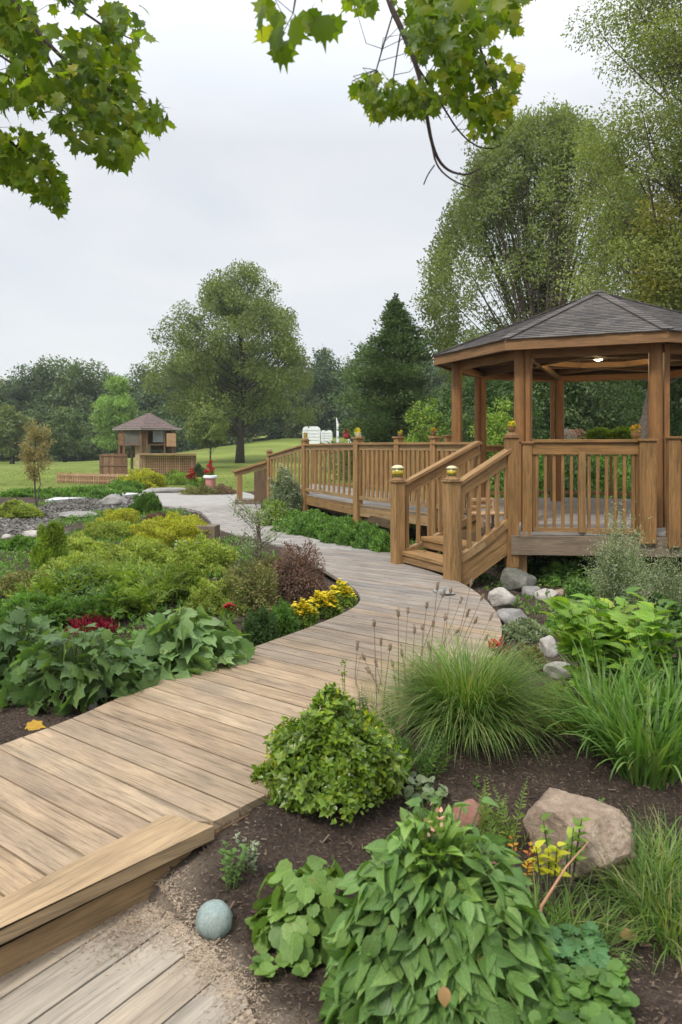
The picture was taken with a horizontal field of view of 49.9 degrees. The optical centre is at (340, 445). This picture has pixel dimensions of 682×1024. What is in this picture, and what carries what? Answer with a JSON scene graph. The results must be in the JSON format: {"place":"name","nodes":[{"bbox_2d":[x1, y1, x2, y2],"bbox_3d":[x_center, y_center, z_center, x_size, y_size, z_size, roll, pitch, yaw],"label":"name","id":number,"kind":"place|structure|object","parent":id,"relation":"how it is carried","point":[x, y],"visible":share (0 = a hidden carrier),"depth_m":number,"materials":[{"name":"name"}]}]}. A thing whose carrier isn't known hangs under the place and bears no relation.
{"place":"outdoors","nodes":[
{"label":"outdoors","id":0,"kind":"place"},
{"bbox_2d":[139,492,375,551],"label":"paved path","id":1,"kind":"structure","parent":0,"point":[213,509],"depth_m":16.98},
{"bbox_2d":[235,498,262,506],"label":"timber block","id":2,"kind":"structure","parent":1,"relation":"on","point":[249,501],"depth_m":19.91,"materials":[{"name":"brown wood"}]},
{"bbox_2d":[231,461,266,501],"bbox_3d":[-2.426,1.100,19.774,0.223,1.397,1.495,0,0,-45],"label":"ramp handrail","id":3,"kind":"object","parent":2,"relation":"on","point":[260,485],"visible":0.8,"depth_m":19.55,"materials":[{"name":"brown wood"}]},
{"bbox_2d":[0,432,681,1023],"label":"ground","id":4,"kind":"structure","parent":0,"point":[286,832],"depth_m":3.43,"materials":[{"name":"soil"}]},
{"bbox_2d":[0,404,38,463],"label":"tree","id":5,"kind":"object","parent":4,"relation":"on","point":[12,422],"visible":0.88,"depth_m":73.31,"materials":[{"name":"green plant"}]},
{"bbox_2d":[0,499,44,518],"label":"shrub","id":6,"kind":"object","parent":4,"relation":"on","point":[14,508],"visible":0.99,"depth_m":16.41,"materials":[{"name":"green plant"}]},
{"bbox_2d":[0,569,55,599],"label":"ground cover","id":7,"kind":"object","parent":4,"relation":"on","point":[8,579],"visible":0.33,"depth_m":7.61,"materials":[{"name":"green plant"}]},
{"bbox_2d":[0,360,61,460],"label":"tree","id":8,"kind":"object","parent":4,"relation":"on","point":[22,388],"visible":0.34,"depth_m":98.91,"materials":[{"name":"green plant"}]},
{"bbox_2d":[0,601,67,689],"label":"lobed leaf plant","id":9,"kind":"object","parent":4,"relation":"on","point":[15,640],"visible":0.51,"depth_m":5.09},
{"bbox_2d":[14,418,56,506],"bbox_3d":[-7.548,0.477,18.265,0.957,2.367,0.864,0,0,-38],"label":"young tree","id":10,"kind":"object","parent":4,"relation":"on","point":[35,454],"visible":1,"depth_m":18.22,"materials":[{"name":"brown plant"}]},
{"bbox_2d":[0,589,79,628],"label":"ground cover","id":11,"kind":"object","parent":4,"relation":"on","point":[22,597],"visible":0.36,"depth_m":6.73,"materials":[{"name":"green plant"}]},
{"bbox_2d":[14,354,79,460],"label":"tree","id":12,"kind":"object","parent":4,"relation":"on","point":[51,371],"visible":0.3,"depth_m":99.14,"materials":[{"name":"green plant"}]},
{"bbox_2d":[28,521,67,570],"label":"shrub","id":13,"kind":"object","parent":4,"relation":"on","point":[51,540],"visible":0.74,"depth_m":9.55,"materials":[{"name":"green plant"}]},
{"bbox_2d":[1,563,98,598],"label":"fern","id":14,"kind":"object","parent":4,"relation":"on","point":[44,583],"visible":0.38,"depth_m":7.12,"materials":[{"name":"green plant"}]},
{"bbox_2d":[17,585,88,627],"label":"fern","id":15,"kind":"object","parent":4,"relation":"on","point":[55,605],"visible":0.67,"depth_m":6.62,"materials":[{"name":"green plant"}]},
{"bbox_2d":[36,406,91,461],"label":"tree","id":16,"kind":"object","parent":4,"relation":"on","point":[67,435],"visible":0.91,"depth_m":79.09,"materials":[{"name":"green plant"}]},
{"bbox_2d":[0,497,133,550],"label":"slate gravel","id":17,"kind":"structure","parent":4,"relation":"on","point":[10,529],"depth_m":18.18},
{"bbox_2d":[32,357,120,460],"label":"tree","id":18,"kind":"object","parent":4,"relation":"on","point":[87,396],"visible":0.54,"depth_m":97.36,"materials":[{"name":"green plant"}]},
{"bbox_2d":[29,484,125,498],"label":"ground cover","id":19,"kind":"object","parent":4,"relation":"on","point":[94,491],"visible":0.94,"depth_m":22.79,"materials":[{"name":"green plant"}]},
{"bbox_2d":[0,622,159,716],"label":"lobed leaf plant","id":20,"kind":"object","parent":4,"relation":"on","point":[91,671],"visible":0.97,"depth_m":4.74,"materials":[{"name":"plant"}]},
{"bbox_2d":[38,549,126,576],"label":"shrub","id":21,"kind":"object","parent":4,"relation":"on","point":[59,564],"visible":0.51,"depth_m":8.93,"materials":[{"name":"green plant"}]},
{"bbox_2d":[50,551,117,595],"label":"fern","id":22,"kind":"object","parent":4,"relation":"on","point":[77,576],"visible":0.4,"depth_m":7.42,"materials":[{"name":"green plant"}]},
{"bbox_2d":[0,0,176,220],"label":"maple tree","id":23,"kind":"object","parent":4,"relation":"on","point":[98,103],"visible":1,"depth_m":3.65,"materials":[{"name":"green plant"}]},
{"bbox_2d":[44,577,135,624],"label":"fern","id":24,"kind":"object","parent":4,"relation":"on","point":[97,606],"visible":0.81,"depth_m":6.67,"materials":[{"name":"green plant"}]},
{"bbox_2d":[66,532,113,555],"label":"ground cover","id":25,"kind":"object","parent":4,"relation":"on","point":[78,542],"visible":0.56,"depth_m":10.78,"materials":[{"name":"green plant"}]},
{"bbox_2d":[56,472,127,483],"bbox_3d":[-10.771,1.495,33.031,4.010,0.610,1.697,0,0,23],"label":"stake fence","id":26,"kind":"object","parent":4,"relation":"on","point":[89,478],"visible":0.64,"depth_m":32.41,"materials":[{"name":"brown wood"}]},
{"bbox_2d":[71,520,133,541],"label":"ground cover","id":27,"kind":"object","parent":4,"relation":"on","point":[106,530],"visible":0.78,"depth_m":12.76,"materials":[{"name":"green plant"}]},
{"bbox_2d":[61,547,166,592],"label":"fern","id":28,"kind":"object","parent":4,"relation":"on","point":[124,569],"visible":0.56,"depth_m":7.50,"materials":[{"name":"green plant"}]},
{"bbox_2d":[89,374,139,453],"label":"tree","id":29,"kind":"object","parent":4,"relation":"on","point":[118,411],"visible":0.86,"depth_m":77.13,"materials":[{"name":"green plant"}]},
{"bbox_2d":[0,901,254,1023],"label":"deck","id":30,"kind":"structure","parent":4,"relation":"on","point":[55,991],"depth_m":2.40,"materials":[{"name":"brown wood"}]},
{"bbox_2d":[96,534,168,570],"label":"shrub","id":31,"kind":"object","parent":4,"relation":"on","point":[145,548],"visible":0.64,"depth_m":9.48,"materials":[{"name":"green plant"}]},
{"bbox_2d":[94,571,179,620],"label":"fern","id":32,"kind":"object","parent":4,"relation":"on","point":[140,600],"visible":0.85,"depth_m":6.86,"materials":[{"name":"green plant"}]},
{"bbox_2d":[118,468,166,487],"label":"shrub","id":33,"kind":"object","parent":4,"relation":"on","point":[146,476],"visible":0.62,"depth_m":26.25,"materials":[{"name":"yellow plant"}]},
{"bbox_2d":[99,413,196,474],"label":"pavilion","id":34,"kind":"structure","parent":4,"relation":"on","point":[143,435],"depth_m":39.88,"materials":[{"name":"brown"}]},
{"bbox_2d":[113,549,191,604],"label":"fern","id":35,"kind":"object","parent":4,"relation":"on","point":[168,583],"visible":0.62,"depth_m":7.45,"materials":[{"name":"green plant"}]},
{"bbox_2d":[124,371,184,452],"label":"tree","id":36,"kind":"object","parent":4,"relation":"on","point":[141,398],"visible":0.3,"depth_m":96.65,"materials":[{"name":"green plant"}]},
{"bbox_2d":[41,861,285,1023],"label":"sandy litter","id":37,"kind":"object","parent":4,"relation":"on","point":[126,914],"visible":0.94,"depth_m":2.60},
{"bbox_2d":[123,511,210,547],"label":"shrub","id":38,"kind":"object","parent":4,"relation":"on","point":[168,528],"visible":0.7,"depth_m":11.85,"materials":[{"name":"yellow plant"}]},
{"bbox_2d":[134,404,199,452],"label":"tree","id":39,"kind":"object","parent":4,"relation":"on","point":[180,436],"visible":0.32,"depth_m":90.16,"materials":[{"name":"green plant"}]},
{"bbox_2d":[149,561,207,602],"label":"ground cover","id":40,"kind":"object","parent":4,"relation":"on","point":[194,574],"visible":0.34,"depth_m":7.73,"materials":[{"name":"green plant"}]},
{"bbox_2d":[129,604,255,680],"bbox_3d":[-1.148,1.483,5.498,1.012,0.590,0.924,0,0,-34],"label":"broad leaf plant","id":41,"kind":"object","parent":4,"relation":"on","point":[187,645],"visible":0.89,"depth_m":5.28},
{"bbox_2d":[156,532,238,577],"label":"shrub","id":42,"kind":"object","parent":4,"relation":"on","point":[206,554],"visible":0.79,"depth_m":9.19,"materials":[{"name":"green plant"}]},
{"bbox_2d":[183,404,231,463],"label":"tree","id":43,"kind":"object","parent":4,"relation":"on","point":[218,428],"visible":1,"depth_m":49.71,"materials":[{"name":"green plant"}]},
{"bbox_2d":[196,899,231,940],"bbox_3d":[-0.467,1.746,2.696,0.133,0.132,0.120,0,0,0],"label":"round stone","id":44,"kind":"object","parent":4,"relation":"on","point":[213,919],"visible":0.98,"depth_m":2.66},
{"bbox_2d":[182,574,256,617],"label":"shrub","id":45,"kind":"object","parent":4,"relation":"on","point":[209,593],"visible":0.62,"depth_m":7.21,"materials":[{"name":"green plant"}]},
{"bbox_2d":[140,258,319,462],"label":"tree","id":46,"kind":"object","parent":4,"relation":"on","point":[241,314],"visible":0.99,"depth_m":55.36,"materials":[{"name":"green plant"}]},
{"bbox_2d":[216,840,248,890],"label":"seedling","id":47,"kind":"object","parent":4,"relation":"on","point":[242,856],"visible":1,"depth_m":2.84,"materials":[{"name":"green plant"}]},
{"bbox_2d":[214,556,279,617],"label":"shrub","id":48,"kind":"object","parent":4,"relation":"on","point":[258,596],"visible":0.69,"depth_m":7.29,"materials":[{"name":"green plant"}]},
{"bbox_2d":[0,547,501,898],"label":"boardwalk","id":49,"kind":"structure","parent":4,"relation":"on","point":[193,747],"depth_m":4.11,"materials":[{"name":"brown wood"}]},
{"bbox_2d":[0,814,213,977],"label":"step edge beam","id":50,"kind":"structure","parent":49,"relation":"attached to","point":[59,907],"depth_m":2.69,"materials":[{"name":"brown wood"}]},
{"bbox_2d":[226,490,290,560],"bbox_3d":[-0.962,1.113,8.632,0.740,1.193,0.789,0,0,-30],"label":"sapling","id":51,"kind":"object","parent":4,"relation":"on","point":[258,528],"visible":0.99,"depth_m":8.59,"materials":[{"name":"green plant"}]},
{"bbox_2d":[241,604,277,645],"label":"shrub","id":52,"kind":"object","parent":4,"relation":"on","point":[261,623],"visible":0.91,"depth_m":6.19,"materials":[{"name":"green plant"}]},
{"bbox_2d":[245,916,321,978],"bbox_3d":[-0.200,1.784,2.597,0.265,0.081,0.320,0,0,-11],"label":"leafy patch","id":53,"kind":"object","parent":4,"relation":"on","point":[263,965],"visible":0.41,"depth_m":2.51,"materials":[{"name":"green plant"}]},
{"bbox_2d":[270,595,300,636],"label":"shrub","id":54,"kind":"object","parent":4,"relation":"on","point":[286,618],"visible":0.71,"depth_m":6.45,"materials":[{"name":"green plant"}]},
{"bbox_2d":[266,463,309,511],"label":"flowering bush","id":55,"kind":"object","parent":4,"relation":"on","point":[284,485],"visible":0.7,"depth_m":16.36,"materials":[{"name":"green plant"}]},
{"bbox_2d":[249,854,347,965],"bbox_3d":[-0.126,1.686,2.691,0.425,0.307,0.384,0,0,0],"label":"quilted plant","id":56,"kind":"object","parent":4,"relation":"on","point":[309,908],"visible":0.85,"depth_m":2.62,"materials":[{"name":"green plant"}]},
{"bbox_2d":[269,536,329,603],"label":"shrub","id":57,"kind":"object","parent":4,"relation":"on","point":[303,586],"visible":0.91,"depth_m":7.88,"materials":[{"name":"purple plant"}]},
{"bbox_2d":[276,363,330,437],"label":"tree","id":58,"kind":"object","parent":4,"relation":"on","point":[295,429],"visible":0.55,"depth_m":98.72,"materials":[{"name":"green plant"}]},
{"bbox_2d":[291,598,319,629],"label":"yellow flowers","id":59,"kind":"object","parent":4,"relation":"on","point":[306,612],"visible":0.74,"depth_m":6.68,"materials":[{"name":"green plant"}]},
{"bbox_2d":[306,590,344,618],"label":"yellow flowers","id":60,"kind":"object","parent":4,"relation":"on","point":[322,602],"visible":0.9,"depth_m":7.10,"materials":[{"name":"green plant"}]},
{"bbox_2d":[298,344,356,435],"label":"tree","id":61,"kind":"object","parent":4,"relation":"on","point":[324,364],"visible":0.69,"depth_m":99.74,"materials":[{"name":"green plant"}]},
{"bbox_2d":[250,681,411,825],"bbox_3d":[-0.055,1.406,3.491,0.800,0.550,0.686,0,0,0],"label":"box shrub","id":62,"kind":"object","parent":4,"relation":"on","point":[338,742],"visible":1,"depth_m":3.33,"materials":[{"name":"green plant"}]},
{"bbox_2d":[0,572,681,1023],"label":"mulch chips","id":63,"kind":"object","parent":4,"relation":"on","point":[394,828],"visible":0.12,"depth_m":3.29,"materials":[{"name":"brown wood"}]},
{"bbox_2d":[0,499,681,641],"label":"undergrowth","id":64,"kind":"object","parent":4,"relation":"on","point":[70,518],"visible":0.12,"depth_m":10.31,"materials":[{"name":"green plant"}]},
{"bbox_2d":[3,662,681,1023],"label":"bark flakes","id":65,"kind":"object","parent":4,"relation":"on","point":[663,1020],"visible":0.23,"depth_m":2.93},
{"bbox_2d":[266,435,482,553],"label":"raised walk","id":66,"kind":"structure","parent":4,"relation":"on","point":[373,463],"depth_m":13.40,"materials":[{"name":"brown wood"}]},
{"bbox_2d":[318,292,451,487],"bbox_3d":[2.205,-2.191,30.030,6.764,8.136,6.678,0,0,-15],"label":"evergreen tree","id":67,"kind":"object","parent":4,"relation":"on","point":[392,374],"visible":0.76,"depth_m":29.23,"materials":[{"name":"green plant"}]},
{"bbox_2d":[250,0,535,187],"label":"maple tree","id":68,"kind":"object","parent":4,"relation":"on","point":[433,27],"visible":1,"depth_m":2.91,"materials":[{"name":"green plant"}]},
{"bbox_2d":[399,771,447,804],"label":"plant","id":69,"kind":"object","parent":4,"relation":"on","point":[409,791],"visible":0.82,"depth_m":3.55,"materials":[{"name":"green plant"}]},
{"bbox_2d":[355,578,492,709],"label":"dry stalks","id":70,"kind":"object","parent":4,"relation":"on","point":[421,626],"visible":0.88,"depth_m":4.79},
{"bbox_2d":[394,726,456,780],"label":"feathery sprig","id":71,"kind":"object","parent":4,"relation":"on","point":[427,757],"visible":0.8,"depth_m":3.71,"materials":[{"name":"green plant"}]},
{"bbox_2d":[403,398,451,489],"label":"leafy bush","id":72,"kind":"object","parent":4,"relation":"on","point":[422,433],"visible":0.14,"depth_m":26.05,"materials":[{"name":"green plant"}]},
{"bbox_2d":[317,791,565,1023],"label":"tiered plant","id":73,"kind":"object","parent":4,"relation":"on","point":[420,922],"visible":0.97,"depth_m":2.25,"materials":[{"name":"green plant"}]},
{"bbox_2d":[389,441,511,584],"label":"wooden stairs","id":74,"kind":"structure","parent":4,"relation":"on","point":[465,545],"depth_m":9.10,"materials":[{"name":"brown wood"}]},
{"bbox_2d":[356,619,586,773],"bbox_3d":[0.743,1.365,4.254,1.458,0.668,1.413,0,0,0],"label":"grass clump","id":75,"kind":"object","parent":4,"relation":"on","point":[479,703],"visible":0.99,"depth_m":4.09,"materials":[{"name":"plant"}]},
{"bbox_2d":[423,375,554,458],"bbox_3d":[4.564,-0.447,22.328,4.425,4.653,3.302,0,0,35],"label":"tree","id":76,"kind":"object","parent":4,"relation":"on","point":[468,384],"visible":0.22,"depth_m":22.06,"materials":[{"name":"green plant"}]},
{"bbox_2d":[467,396,513,460],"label":"leafy bush","id":77,"kind":"object","parent":4,"relation":"on","point":[500,421],"visible":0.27,"depth_m":19.27,"materials":[{"name":"green plant"}]},
{"bbox_2d":[472,774,531,850],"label":"spiky plant","id":78,"kind":"object","parent":4,"relation":"on","point":[488,817],"visible":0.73,"depth_m":3.24,"materials":[{"name":"green plant"}]},
{"bbox_2d":[500,567,536,591],"bbox_3d":[2.203,1.696,9.065,0.403,0.358,0.454,0,0,-44],"label":"rock","id":79,"kind":"object","parent":4,"relation":"on","point":[515,579],"visible":0.71,"depth_m":8.94,"materials":[{"name":"stone"}]},
{"bbox_2d":[500,616,553,642],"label":"plant","id":80,"kind":"object","parent":4,"relation":"on","point":[532,630],"visible":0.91,"depth_m":6.34,"materials":[{"name":"green plant"}]},
{"bbox_2d":[409,92,664,442],"bbox_3d":[8.587,-6.471,30.976,11.528,16.359,9.516,0,0,0],"label":"elm tree","id":81,"kind":"object","parent":4,"relation":"on","point":[477,211],"visible":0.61,"depth_m":29.73,"materials":[{"name":"green plant"}]},
{"bbox_2d":[525,840,571,918],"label":"upright plant","id":82,"kind":"object","parent":4,"relation":"on","point":[539,859],"visible":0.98,"depth_m":2.82,"materials":[{"name":"yellow plant"}]},
{"bbox_2d":[470,380,630,457],"bbox_3d":[7.008,-1.017,25.127,5.245,5.890,4.986,0,0,0],"label":"tree","id":83,"kind":"object","parent":4,"relation":"on","point":[602,421],"visible":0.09,"depth_m":23.68,"materials":[{"name":"green plant"}]},
{"bbox_2d":[484,849,620,964],"bbox_3d":[0.725,1.721,2.715,0.655,0.307,0.704,0,0,0],"label":"grass tuft","id":84,"kind":"object","parent":4,"relation":"on","point":[536,895],"visible":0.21,"depth_m":2.80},
{"bbox_2d":[520,681,584,735],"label":"plant","id":85,"kind":"object","parent":4,"relation":"on","point":[565,723],"visible":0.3,"depth_m":4.37,"materials":[{"name":"green plant"}]},
{"bbox_2d":[432,290,681,585],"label":"gazebo","id":86,"kind":"object","parent":4,"relation":"on","point":[623,338],"visible":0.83,"depth_m":9.69,"materials":[{"name":"brown wood"}]},
{"bbox_2d":[554,426,634,442],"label":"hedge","id":87,"kind":"object","parent":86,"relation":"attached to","point":[622,432],"visible":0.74,"depth_m":14.56,"materials":[{"name":"green plant"}]},
{"bbox_2d":[536,556,586,585],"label":"plant","id":88,"kind":"object","parent":4,"relation":"on","point":[557,570],"visible":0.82,"depth_m":9.33,"materials":[{"name":"green plant"}]},
{"bbox_2d":[537,813,591,906],"bbox_3d":[0.876,1.645,2.889,0.200,0.349,0.144,0,0,28],"label":"upright plant","id":89,"kind":"object","parent":4,"relation":"on","point":[571,846],"visible":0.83,"depth_m":2.89,"materials":[{"name":"green plant"}]},
{"bbox_2d":[539,427,609,497],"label":"bush","id":90,"kind":"object","parent":4,"relation":"on","point":[567,478],"visible":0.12,"depth_m":17.90,"materials":[{"name":"green plant"}]},
{"bbox_2d":[543,920,610,968],"bbox_3d":[0.792,1.773,2.556,0.359,0.138,0.329,0,0,0],"label":"leafy patch","id":91,"kind":"object","parent":4,"relation":"on","point":[566,947],"visible":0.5,"depth_m":2.56,"materials":[{"name":"green plant"}]},
{"bbox_2d":[513,380,644,496],"bbox_3d":[8.184,-0.841,24.056,3.770,5.434,4.455,0,0,38],"label":"tree","id":92,"kind":"object","parent":4,"relation":"on","point":[601,394],"visible":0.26,"depth_m":23.40,"materials":[{"name":"green plant"}]},
{"bbox_2d":[523,787,635,881],"bbox_3d":[1.041,1.733,3.191,0.458,0.402,0.373,0,0,41],"label":"boulder","id":93,"kind":"object","parent":4,"relation":"on","point":[563,808],"visible":0.74,"depth_m":3.07,"materials":[{"name":"beige stone"}]},
{"bbox_2d":[521,958,639,1023],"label":"clover patch","id":94,"kind":"object","parent":4,"relation":"on","point":[609,985],"visible":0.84,"depth_m":2.28,"materials":[{"name":"green plant"}]},
{"bbox_2d":[511,637,681,758],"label":"strappy plant","id":95,"kind":"object","parent":4,"relation":"on","point":[587,743],"visible":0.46,"depth_m":4.05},
{"bbox_2d":[528,862,664,972],"bbox_3d":[0.878,1.757,2.721,0.625,0.241,0.565,0,0,0],"label":"grass tuft","id":96,"kind":"object","parent":4,"relation":"on","point":[591,913],"visible":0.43,"depth_m":2.77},
{"bbox_2d":[564,428,630,498],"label":"bush","id":97,"kind":"object","parent":4,"relation":"on","point":[619,472],"visible":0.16,"depth_m":18.21,"materials":[{"name":"green plant"}]},
{"bbox_2d":[538,592,681,699],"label":"leafy plant","id":98,"kind":"object","parent":4,"relation":"on","point":[576,625],"visible":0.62,"depth_m":4.65,"materials":[{"name":"green plant"}]},
{"bbox_2d":[545,810,681,932],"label":"grass tuft","id":99,"kind":"object","parent":4,"relation":"on","point":[633,875],"visible":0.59,"depth_m":2.93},
{"bbox_2d":[546,653,681,790],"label":"strappy plant","id":100,"kind":"object","parent":4,"relation":"on","point":[641,757],"visible":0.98,"depth_m":3.70,"materials":[{"name":"plant"}]},
{"bbox_2d":[549,0,681,498],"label":"lime tree","id":101,"kind":"object","parent":4,"relation":"on","point":[663,276],"visible":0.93,"depth_m":19.70,"materials":[{"name":"green plant"}]},
{"bbox_2d":[577,496,663,622],"bbox_3d":[2.529,1.077,6.685,0.745,1.311,0.752,0,0,-39],"label":"airy shrub","id":102,"kind":"object","parent":4,"relation":"on","point":[608,568],"visible":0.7,"depth_m":6.61,"materials":[{"name":"grey plant"}]},
{"bbox_2d":[568,616,681,741],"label":"strappy plant","id":103,"kind":"object","parent":4,"relation":"on","point":[663,689],"visible":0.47,"depth_m":4.19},
{"bbox_2d":[585,850,681,975],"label":"grass tuft","id":104,"kind":"object","parent":4,"relation":"on","point":[668,931],"visible":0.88,"depth_m":2.76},
{"bbox_2d":[596,378,681,440],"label":"tree","id":105,"kind":"object","parent":4,"relation":"on","point":[674,424],"visible":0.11,"depth_m":26.53,"materials":[{"name":"green plant"}]},
{"bbox_2d":[596,587,681,691],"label":"leafy plant","id":106,"kind":"object","parent":4,"relation":"on","point":[676,625],"visible":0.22,"depth_m":5.03,"materials":[{"name":"green plant"}]},
{"bbox_2d":[614,802,681,904],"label":"grass tuft","id":107,"kind":"object","parent":4,"relation":"on","point":[662,844],"visible":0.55,"depth_m":3.16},
{"bbox_2d":[637,531,681,608],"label":"airy shrub","id":108,"kind":"object","parent":4,"relation":"on","point":[660,582],"visible":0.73,"depth_m":7.39,"materials":[{"name":"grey plant"}]},
{"bbox_2d":[0,0,681,401],"label":"sky","id":109,"kind":"structure","parent":0,"point":[288,175],"materials":[{"name":"white"}]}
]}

